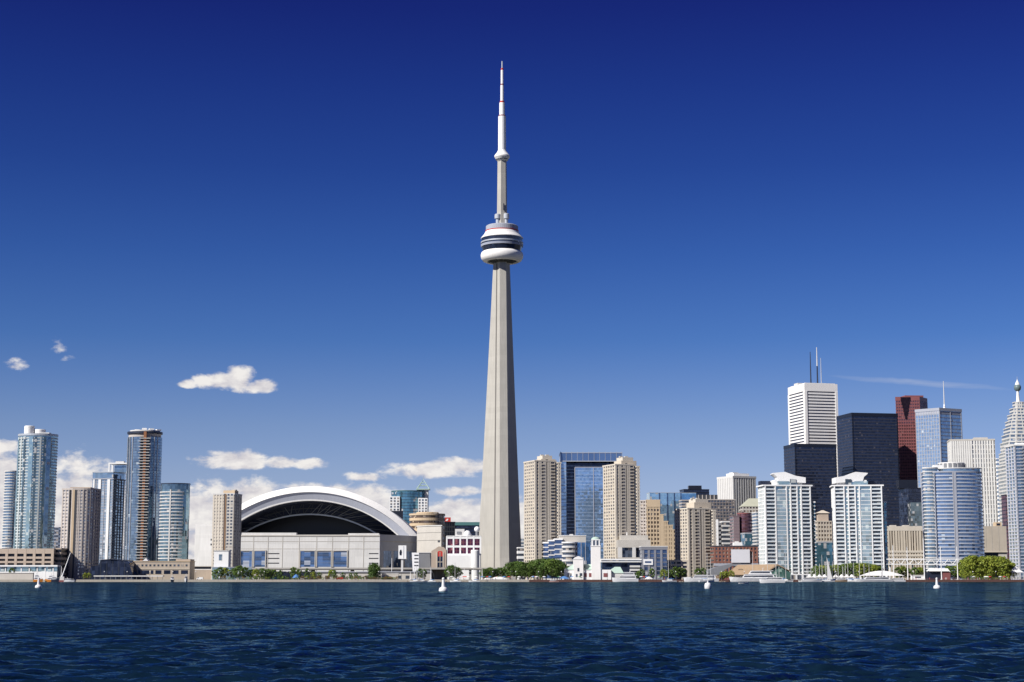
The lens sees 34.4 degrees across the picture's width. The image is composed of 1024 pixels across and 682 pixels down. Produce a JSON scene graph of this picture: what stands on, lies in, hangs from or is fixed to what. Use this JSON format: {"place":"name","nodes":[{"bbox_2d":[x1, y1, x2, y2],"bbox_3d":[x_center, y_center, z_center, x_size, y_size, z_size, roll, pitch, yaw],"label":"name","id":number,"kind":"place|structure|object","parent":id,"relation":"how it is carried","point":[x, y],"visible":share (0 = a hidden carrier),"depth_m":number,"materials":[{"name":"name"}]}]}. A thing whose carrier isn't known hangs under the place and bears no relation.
{"place":"outdoors","nodes":[
{"label":"outdoors","id":0,"kind":"place"},
{"bbox_2d":[1,470,16,548],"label":"balcony tower","id":1,"kind":"structure","parent":0,"point":[8,519],"depth_m":1942.60,"materials":[{"name":"white glass"}]},
{"bbox_2d":[13,426,57,548],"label":"condominium tower","id":2,"kind":"structure","parent":0,"point":[35,496],"depth_m":1763.55,"materials":[{"name":"blue glass"}]},
{"bbox_2d":[54,527,60,548],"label":"distant grey block","id":3,"kind":"structure","parent":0,"point":[57,534],"depth_m":2286.02,"materials":[{"name":"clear glass"}]},
{"bbox_2d":[60,487,100,579],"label":"brown tower","id":4,"kind":"structure","parent":0,"point":[80,524],"depth_m":1418.29,"materials":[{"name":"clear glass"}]},
{"bbox_2d":[91,461,126,564],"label":"blue white tower","id":5,"kind":"structure","parent":0,"point":[111,485],"depth_m":1743.05,"materials":[{"name":"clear glass"}]},
{"bbox_2d":[123,428,162,560],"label":"dark blue tower","id":6,"kind":"structure","parent":0,"point":[143,491],"depth_m":1727.53,"materials":[{"name":"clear glass"}]},
{"bbox_2d":[158,483,189,560],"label":"banded glass tower","id":7,"kind":"structure","parent":0,"point":[173,538],"depth_m":1683.19,"materials":[{"name":"teal glass"}]},
{"bbox_2d":[211,490,241,579],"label":"pale apartment tower","id":8,"kind":"structure","parent":0,"point":[226,519],"depth_m":1424.25,"materials":[{"name":"beige concrete"}]},
{"bbox_2d":[0,580,528,581],"bbox_3d":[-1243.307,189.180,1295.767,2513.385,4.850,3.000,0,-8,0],"label":"quay","id":9,"kind":"structure","parent":0,"point":[261,580],"depth_m":1294.52,"materials":[{"name":"stone"}]},
{"bbox_2d":[389,476,429,523],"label":"round office tower","id":10,"kind":"structure","parent":0,"point":[407,502],"depth_m":2092.72,"materials":[{"name":"teal glass"}]},
{"bbox_2d":[444,522,454,548],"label":"dark office block","id":11,"kind":"structure","parent":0,"point":[449,528],"depth_m":1840.03,"materials":[{"name":"black glass"}]},
{"bbox_2d":[455,522,479,535],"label":"green roofed block","id":12,"kind":"structure","parent":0,"point":[469,526],"depth_m":1938.78,"materials":[{"name":"black glass"}]},
{"bbox_2d":[0,582,1023,681],"bbox_3d":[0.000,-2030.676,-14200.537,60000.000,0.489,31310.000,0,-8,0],"label":"water","id":13,"kind":"structure","parent":0,"point":[494,632],"depth_m":92.04,"materials":[{"name":"blue liquid"}]},
{"bbox_2d":[612,569,637,581],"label":"motor yacht","id":14,"kind":"object","parent":13,"relation":"on","point":[628,577],"visible":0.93,"depth_m":1275.62,"materials":[{"name":"white plastic"}]},
{"bbox_2d":[683,575,718,581],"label":"motor yacht","id":15,"kind":"object","parent":13,"relation":"on","point":[696,578],"visible":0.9,"depth_m":1275.17,"materials":[{"name":"white plastic"}]},
{"bbox_2d":[729,568,773,581],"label":"motor yacht","id":16,"kind":"object","parent":13,"relation":"on","point":[753,576],"visible":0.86,"depth_m":1267.78,"materials":[{"name":"white plastic"}]},
{"bbox_2d":[759,575,784,582],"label":"motor yacht","id":17,"kind":"object","parent":13,"relation":"on","point":[776,579],"visible":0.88,"depth_m":998.59,"materials":[{"name":"white plastic"}]},
{"bbox_2d":[854,576,892,581],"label":"motor yacht","id":18,"kind":"object","parent":13,"relation":"on","point":[876,579],"visible":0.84,"depth_m":1276.68,"materials":[{"name":"white plastic"}]},
{"bbox_2d":[0,0,1023,559],"label":"sky","id":19,"kind":"structure","parent":0,"point":[248,233],"materials":[{"name":"blue"}]},
{"bbox_2d":[517,547,523,579],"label":"white block","id":20,"kind":"structure","parent":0,"point":[520,553],"depth_m":1626.86,"materials":[{"name":"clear glass"}]},
{"bbox_2d":[543,534,590,579],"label":"terraced building","id":21,"kind":"structure","parent":0,"point":[567,549],"depth_m":1444.42,"materials":[{"name":"blue glass"}]},
{"bbox_2d":[640,500,674,559],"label":"stepped tan building","id":22,"kind":"structure","parent":0,"point":[656,529],"depth_m":1690.06,"materials":[{"name":"beige concrete"}]},
{"bbox_2d":[646,492,695,528],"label":"pale blue glass slab","id":23,"kind":"structure","parent":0,"point":[669,503],"depth_m":2094.49,"materials":[{"name":"glass"}]},
{"bbox_2d":[679,486,708,494],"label":"black tower","id":24,"kind":"structure","parent":0,"point":[698,490],"depth_m":2347.01,"materials":[{"name":"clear glass"}]},
{"bbox_2d":[679,495,735,538],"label":"grey grid building","id":25,"kind":"structure","parent":0,"point":[724,509],"depth_m":2013.84,"materials":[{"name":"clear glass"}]},
{"bbox_2d":[711,519,729,545],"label":"white banded block","id":26,"kind":"structure","parent":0,"point":[724,533],"depth_m":1789.53,"materials":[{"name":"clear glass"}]},
{"bbox_2d":[717,472,755,515],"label":"striped white tower","id":27,"kind":"structure","parent":0,"point":[740,488],"depth_m":2454.34,"materials":[{"name":"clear glass"}]},
{"bbox_2d":[729,513,751,545],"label":"mauve tower","id":28,"kind":"structure","parent":0,"point":[740,523],"depth_m":1751.96,"materials":[{"name":"pink glass"}]},
{"bbox_2d":[740,533,752,545],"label":"teal glass block","id":29,"kind":"structure","parent":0,"point":[746,539],"depth_m":1629.55,"materials":[{"name":"glass"}]},
{"bbox_2d":[739,498,757,532],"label":"hip roofed block","id":30,"kind":"structure","parent":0,"point":[749,505],"depth_m":2042.40,"materials":[{"name":"beige concrete"}]},
{"bbox_2d":[752,512,758,562],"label":"blue banded slab","id":31,"kind":"structure","parent":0,"point":[755,531],"depth_m":1554.12,"materials":[{"name":"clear glass"}]},
{"bbox_2d":[529,580,1023,581],"bbox_3d":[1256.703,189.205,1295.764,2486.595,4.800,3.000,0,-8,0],"label":"quay","id":32,"kind":"structure","parent":0,"point":[793,580],"depth_m":1294.52,"materials":[{"name":"grey concrete"}]},
{"bbox_2d":[783,444,836,520],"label":"black tower","id":33,"kind":"structure","parent":0,"point":[815,465],"depth_m":2323.45,"materials":[{"name":"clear glass"}]},
{"bbox_2d":[788,347,837,476],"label":"marble bank tower","id":34,"kind":"structure","parent":0,"point":[812,411],"depth_m":2569.05,"materials":[{"name":"white stone"}]},
{"bbox_2d":[815,510,831,541],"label":"beige office block","id":35,"kind":"structure","parent":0,"point":[823,528],"depth_m":1690.75,"materials":[{"name":"brown concrete"}]},
{"bbox_2d":[836,413,899,525],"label":"black tower","id":36,"kind":"structure","parent":0,"point":[868,443],"depth_m":2369.42,"materials":[{"name":"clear glass"}]},
{"bbox_2d":[887,525,923,579],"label":"ribbed beige hall","id":37,"kind":"structure","parent":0,"point":[904,540],"depth_m":1568.54,"materials":[{"name":"brown concrete"}]},
{"bbox_2d":[896,480,924,560],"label":"black glass block","id":38,"kind":"structure","parent":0,"point":[910,508],"depth_m":2046.18,"materials":[{"name":"glass"}]},
{"bbox_2d":[895,395,927,485],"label":"red granite tower","id":39,"kind":"structure","parent":0,"point":[907,406],"depth_m":2463.59,"materials":[{"name":"brown stone"}]},
{"bbox_2d":[915,381,962,487],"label":"blue grey tower","id":40,"kind":"structure","parent":0,"point":[937,429],"depth_m":2336.83,"materials":[{"name":"blue glass"}]},
{"bbox_2d":[947,437,997,525],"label":"ribbed pale tower","id":41,"kind":"structure","parent":0,"point":[976,452],"depth_m":2021.69,"materials":[{"name":"white concrete"}]},
{"bbox_2d":[996,458,999,521],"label":"slim white slab","id":42,"kind":"structure","parent":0,"point":[997,465],"depth_m":2196.22,"materials":[{"name":"silver metal"}]},
{"bbox_2d":[1001,494,1009,578],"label":"dark purple block","id":43,"kind":"structure","parent":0,"point":[1004,510],"depth_m":1794.38,"materials":[{"name":"brown metal"}]},
{"bbox_2d":[997,380,1023,521],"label":"stepped spire tower","id":44,"kind":"structure","parent":0,"point":[1013,432],"depth_m":1937.56,"materials":[{"name":"white glass"}]},
{"bbox_3d":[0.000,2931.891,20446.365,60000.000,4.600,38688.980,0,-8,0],"label":"ground","id":45,"kind":"structure","parent":0,"visible":0},
{"bbox_2d":[0,573,33,579],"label":"lakeside wall","id":46,"kind":"structure","parent":45,"relation":"on","point":[16,576],"depth_m":1316.74,"materials":[{"name":"concrete"}]},
{"bbox_2d":[0,565,60,579],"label":"glazed arcade","id":47,"kind":"object","parent":45,"relation":"on","point":[43,572],"visible":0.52,"depth_m":1372.03,"materials":[{"name":"white glass"}]},
{"bbox_2d":[0,548,66,578],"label":"parking garage","id":48,"kind":"structure","parent":45,"relation":"on","point":[56,556],"depth_m":1388.89,"materials":[{"name":"brown concrete"}]},
{"bbox_2d":[90,558,138,579],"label":"dark pavilion","id":49,"kind":"structure","parent":45,"relation":"on","point":[111,566],"depth_m":1362.22,"materials":[{"name":"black glass"}]},
{"bbox_2d":[94,575,163,579],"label":"long canopy","id":50,"kind":"object","parent":45,"relation":"on","point":[131,576],"visible":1,"depth_m":1331.71,"materials":[{"name":"grey metal"}]},
{"bbox_2d":[133,558,194,579],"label":"beige terminal","id":51,"kind":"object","parent":45,"relation":"on","point":[181,569],"visible":0.95,"depth_m":1381.92,"materials":[{"name":"beige concrete"}]},
{"bbox_2d":[194,566,210,579],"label":"concrete terrace","id":52,"kind":"structure","parent":45,"relation":"on","point":[205,574],"depth_m":1426.01,"materials":[{"name":"concrete"}]},
{"bbox_2d":[211,550,252,579],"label":"white annex","id":53,"kind":"object","parent":45,"relation":"on","point":[222,558],"visible":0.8,"depth_m":1392.77,"materials":[{"name":"paint"}]},
{"bbox_2d":[232,565,245,577],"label":"leafy tree","id":54,"kind":"object","parent":45,"relation":"on","point":[238,568],"visible":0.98,"depth_m":1329.29,"materials":[{"name":"green plant"}]},
{"bbox_2d":[194,486,416,570],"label":"domed stadium","id":55,"kind":"object","parent":45,"relation":"on","point":[312,527],"visible":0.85,"depth_m":1691.64,"materials":[{"name":"concrete"}]},
{"bbox_2d":[240,550,252,566],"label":"window","id":56,"kind":"structure","parent":55,"relation":"in","point":[246,560],"depth_m":1625.81,"materials":[{"name":"blue glass"}]},
{"bbox_2d":[253,550,265,566],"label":"window","id":57,"kind":"structure","parent":55,"relation":"in","point":[259,556],"depth_m":1625.81,"materials":[{"name":"blue glass"}]},
{"bbox_2d":[299,550,315,566],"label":"window","id":58,"kind":"structure","parent":55,"relation":"in","point":[307,558],"depth_m":1625.81,"materials":[{"name":"blue glass"}]},
{"bbox_2d":[316,550,331,566],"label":"window","id":59,"kind":"structure","parent":55,"relation":"in","point":[323,557],"depth_m":1625.81,"materials":[{"name":"blue glass"}]},
{"bbox_2d":[332,550,347,566],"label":"window","id":60,"kind":"structure","parent":55,"relation":"in","point":[340,557],"depth_m":1625.81,"materials":[{"name":"blue glass"}]},
{"bbox_2d":[383,551,390,566],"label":"window","id":61,"kind":"structure","parent":55,"relation":"in","point":[387,554],"depth_m":1638.96,"materials":[{"name":"blue glass"}]},
{"bbox_2d":[405,551,411,567],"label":"window","id":62,"kind":"structure","parent":55,"relation":"in","point":[408,562],"depth_m":1675.78,"materials":[{"name":"blue glass"}]},
{"bbox_2d":[253,571,431,579],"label":"waterfront shed","id":63,"kind":"structure","parent":45,"relation":"on","point":[405,575],"depth_m":1465.25,"materials":[{"name":"concrete"}]},
{"bbox_2d":[367,562,381,579],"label":"round tree","id":64,"kind":"object","parent":45,"relation":"on","point":[373,569],"visible":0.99,"depth_m":1320.08,"materials":[{"name":"green plant"}]},
{"bbox_2d":[252,568,509,579],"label":"elevated road","id":65,"kind":"structure","parent":45,"relation":"on","point":[410,569],"depth_m":1510.70,"materials":[{"name":"grey concrete"}]},
{"bbox_2d":[398,545,406,570],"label":"pylon sign","id":66,"kind":"object","parent":45,"relation":"on","point":[402,552],"visible":0.92,"depth_m":1487.06,"materials":[{"name":"white metal"}]},
{"bbox_2d":[412,553,418,570],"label":"louvred pylon","id":67,"kind":"object","parent":45,"relation":"on","point":[415,559],"visible":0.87,"depth_m":1487.07,"materials":[{"name":"white paint"}]},
{"bbox_2d":[419,553,430,570],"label":"grey annex","id":68,"kind":"object","parent":45,"relation":"on","point":[424,560],"visible":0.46,"depth_m":1546.55,"materials":[{"name":"concrete"}]},
{"bbox_2d":[409,512,444,546],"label":"round hotel","id":69,"kind":"structure","parent":45,"relation":"on","point":[424,518],"depth_m":1793.53,"materials":[{"name":"beige concrete"}]},
{"bbox_2d":[416,525,443,552],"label":"ramp building","id":70,"kind":"structure","parent":45,"relation":"on","point":[429,538],"depth_m":1638.22,"materials":[{"name":"concrete"}]},
{"bbox_2d":[431,546,446,579],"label":"arched hall","id":71,"kind":"structure","parent":45,"relation":"on","point":[438,556],"depth_m":1526.46,"materials":[{"name":"concrete"}]},
{"bbox_2d":[444,564,458,577],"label":"leafy tree","id":72,"kind":"object","parent":45,"relation":"on","point":[453,567],"visible":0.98,"depth_m":1335.93,"materials":[{"name":"green plant"}]},
{"bbox_2d":[446,529,480,579],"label":"broadcast building","id":73,"kind":"structure","parent":45,"relation":"on","point":[463,551],"depth_m":1607.29,"materials":[{"name":"grey concrete"}]},
{"bbox_2d":[479,61,522,578],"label":"observation tower","id":74,"kind":"structure","parent":45,"relation":"on","point":[501,253],"depth_m":1734.95,"materials":[{"name":"concrete"}]},
{"bbox_2d":[502,562,516,577],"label":"leafy tree","id":75,"kind":"object","parent":45,"relation":"on","point":[508,565],"visible":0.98,"depth_m":1337.50,"materials":[{"name":"green plant"}]},
{"bbox_2d":[513,561,530,579],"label":"leafy tree","id":76,"kind":"object","parent":45,"relation":"on","point":[523,564],"visible":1,"depth_m":1331.97,"materials":[{"name":"green plant"}]},
{"bbox_2d":[529,559,547,579],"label":"leafy tree","id":77,"kind":"object","parent":45,"relation":"on","point":[535,563],"visible":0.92,"depth_m":1338.01,"materials":[{"name":"green plant"}]},
{"bbox_2d":[523,455,561,579],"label":"cream apartment tower","id":78,"kind":"structure","parent":45,"relation":"on","point":[542,474],"depth_m":1479.29,"materials":[{"name":"beige concrete"}]},
{"bbox_2d":[542,558,561,579],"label":"leafy tree","id":79,"kind":"object","parent":45,"relation":"on","point":[553,567],"visible":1,"depth_m":1331.97,"materials":[{"name":"green plant"}]},
{"bbox_2d":[564,537,610,579],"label":"white tower house","id":80,"kind":"structure","parent":45,"relation":"on","point":[578,568],"depth_m":1337.68,"materials":[{"name":"paint"}]},
{"bbox_2d":[559,451,621,569],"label":"blue frame building","id":81,"kind":"structure","parent":45,"relation":"on","point":[581,493],"depth_m":1756.46,"materials":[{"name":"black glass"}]},
{"bbox_2d":[603,567,622,579],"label":"green tent hall","id":82,"kind":"structure","parent":45,"relation":"on","point":[617,572],"depth_m":1341.62,"materials":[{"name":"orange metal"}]},
{"bbox_2d":[601,559,640,579],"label":"link gallery","id":83,"kind":"object","parent":45,"relation":"on","point":[627,565],"visible":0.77,"depth_m":1414.73,"materials":[{"name":"white paint"}]},
{"bbox_2d":[602,456,640,558],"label":"cream apartment tower","id":84,"kind":"structure","parent":45,"relation":"on","point":[621,487],"depth_m":1479.86,"materials":[{"name":"beige concrete"}]},
{"bbox_2d":[616,535,649,558],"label":"concrete terrace complex","id":85,"kind":"structure","parent":45,"relation":"on","point":[627,546],"depth_m":1449.87,"materials":[{"name":"beige concrete"}]},
{"bbox_2d":[639,546,667,579],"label":"grey frame office","id":86,"kind":"structure","parent":45,"relation":"on","point":[654,558],"depth_m":1397.72,"materials":[{"name":"blue glass"}]},
{"bbox_2d":[667,560,687,579],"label":"beige parking block","id":87,"kind":"structure","parent":45,"relation":"on","point":[679,563],"depth_m":1407.18,"materials":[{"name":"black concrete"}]},
{"bbox_2d":[674,498,715,577],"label":"cream apartment tower","id":88,"kind":"structure","parent":45,"relation":"on","point":[695,524],"depth_m":1495.38,"materials":[{"name":"beige concrete"}]},
{"bbox_2d":[706,564,740,579],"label":"curved roof shed","id":89,"kind":"structure","parent":45,"relation":"on","point":[716,570],"depth_m":1352.31,"materials":[{"name":"grey metal"}]},
{"bbox_2d":[710,541,758,571],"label":"brick warehouse","id":90,"kind":"structure","parent":45,"relation":"on","point":[720,555],"depth_m":1468.21,"materials":[{"name":"red brick"}]},
{"bbox_2d":[731,549,749,562],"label":"billboard","id":91,"kind":"object","parent":90,"relation":"attached to","point":[740,555],"visible":1,"depth_m":1466.21,"materials":[{"name":"grey metal"}]},
{"bbox_2d":[728,564,790,579],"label":"tan roofed pavilion","id":92,"kind":"structure","parent":45,"relation":"on","point":[774,569],"depth_m":1339.91,"materials":[{"name":"beige"}]},
{"bbox_2d":[770,566,790,579],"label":"gable window","id":93,"kind":"structure","parent":92,"relation":"in","point":[783,573],"depth_m":1337.68,"materials":[{"name":"teal glass"}]},
{"bbox_2d":[756,472,816,579],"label":"white condominium","id":94,"kind":"structure","parent":45,"relation":"on","point":[786,513],"depth_m":1414.22,"materials":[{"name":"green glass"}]},
{"bbox_2d":[816,541,832,579],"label":"blue glass lobby","id":95,"kind":"object","parent":45,"relation":"on","point":[824,550],"visible":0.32,"depth_m":1518.28,"materials":[{"name":"glass"}]},
{"bbox_2d":[836,563,851,575],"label":"leafy tree","id":96,"kind":"object","parent":45,"relation":"on","point":[848,569],"visible":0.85,"depth_m":1361.54,"materials":[{"name":"green plant"}]},
{"bbox_2d":[829,472,888,578],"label":"white condominium","id":97,"kind":"structure","parent":45,"relation":"on","point":[858,502],"depth_m":1414.29,"materials":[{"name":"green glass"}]},
{"bbox_2d":[854,563,869,578],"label":"yellow green tree","id":98,"kind":"object","parent":45,"relation":"on","point":[862,570],"visible":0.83,"depth_m":1358.21,"materials":[{"name":"green plant"}]},
{"bbox_2d":[860,571,903,578],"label":"tent","id":99,"kind":"object","parent":45,"relation":"on","point":[878,573],"visible":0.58,"depth_m":1334.13,"materials":[{"name":"white fabric"}]},
{"bbox_2d":[886,559,960,578],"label":"truss footbridge","id":100,"kind":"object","parent":45,"relation":"on","point":[901,564],"visible":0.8,"depth_m":1365.90,"materials":[{"name":"white paint"}]},
{"bbox_2d":[920,462,984,579],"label":"round condominium","id":101,"kind":"structure","parent":45,"relation":"on","point":[952,504],"depth_m":1435.77,"materials":[{"name":"blue glass"}]},
{"bbox_2d":[959,563,972,578],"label":"yellow green tree","id":102,"kind":"object","parent":45,"relation":"on","point":[964,573],"visible":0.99,"depth_m":1327.68,"materials":[{"name":"green plant"}]},
{"bbox_2d":[961,555,985,578],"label":"yellow green tree","id":103,"kind":"object","parent":45,"relation":"on","point":[969,560],"visible":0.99,"depth_m":1327.31,"materials":[{"name":"green plant"}]},
{"bbox_2d":[980,557,996,576],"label":"yellow green tree","id":104,"kind":"object","parent":45,"relation":"on","point":[990,561],"visible":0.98,"depth_m":1326.18,"materials":[{"name":"green plant"}]},
{"bbox_2d":[983,522,1007,579],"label":"stone podium","id":105,"kind":"object","parent":45,"relation":"on","point":[995,539],"visible":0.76,"depth_m":1549.32,"materials":[{"name":"stone"}]},
{"bbox_2d":[993,556,1012,579],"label":"yellow green tree","id":106,"kind":"object","parent":45,"relation":"on","point":[999,563],"visible":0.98,"depth_m":1326.73,"materials":[{"name":"green plant"}]},
{"bbox_2d":[1004,443,1023,579],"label":"balconied edge block","id":107,"kind":"structure","parent":45,"relation":"on","point":[1014,457],"depth_m":1439.07,"materials":[{"name":"blue glass"}]},
{"bbox_3d":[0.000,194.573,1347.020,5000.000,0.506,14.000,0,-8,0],"label":"road","id":108,"kind":"structure","parent":0,"visible":0},
{"bbox_2d":[925,568,950,579],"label":"quay kiosk","id":109,"kind":"object","parent":108,"relation":"on","point":[933,573],"visible":0.88,"depth_m":1348.54,"materials":[{"name":"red brick"}]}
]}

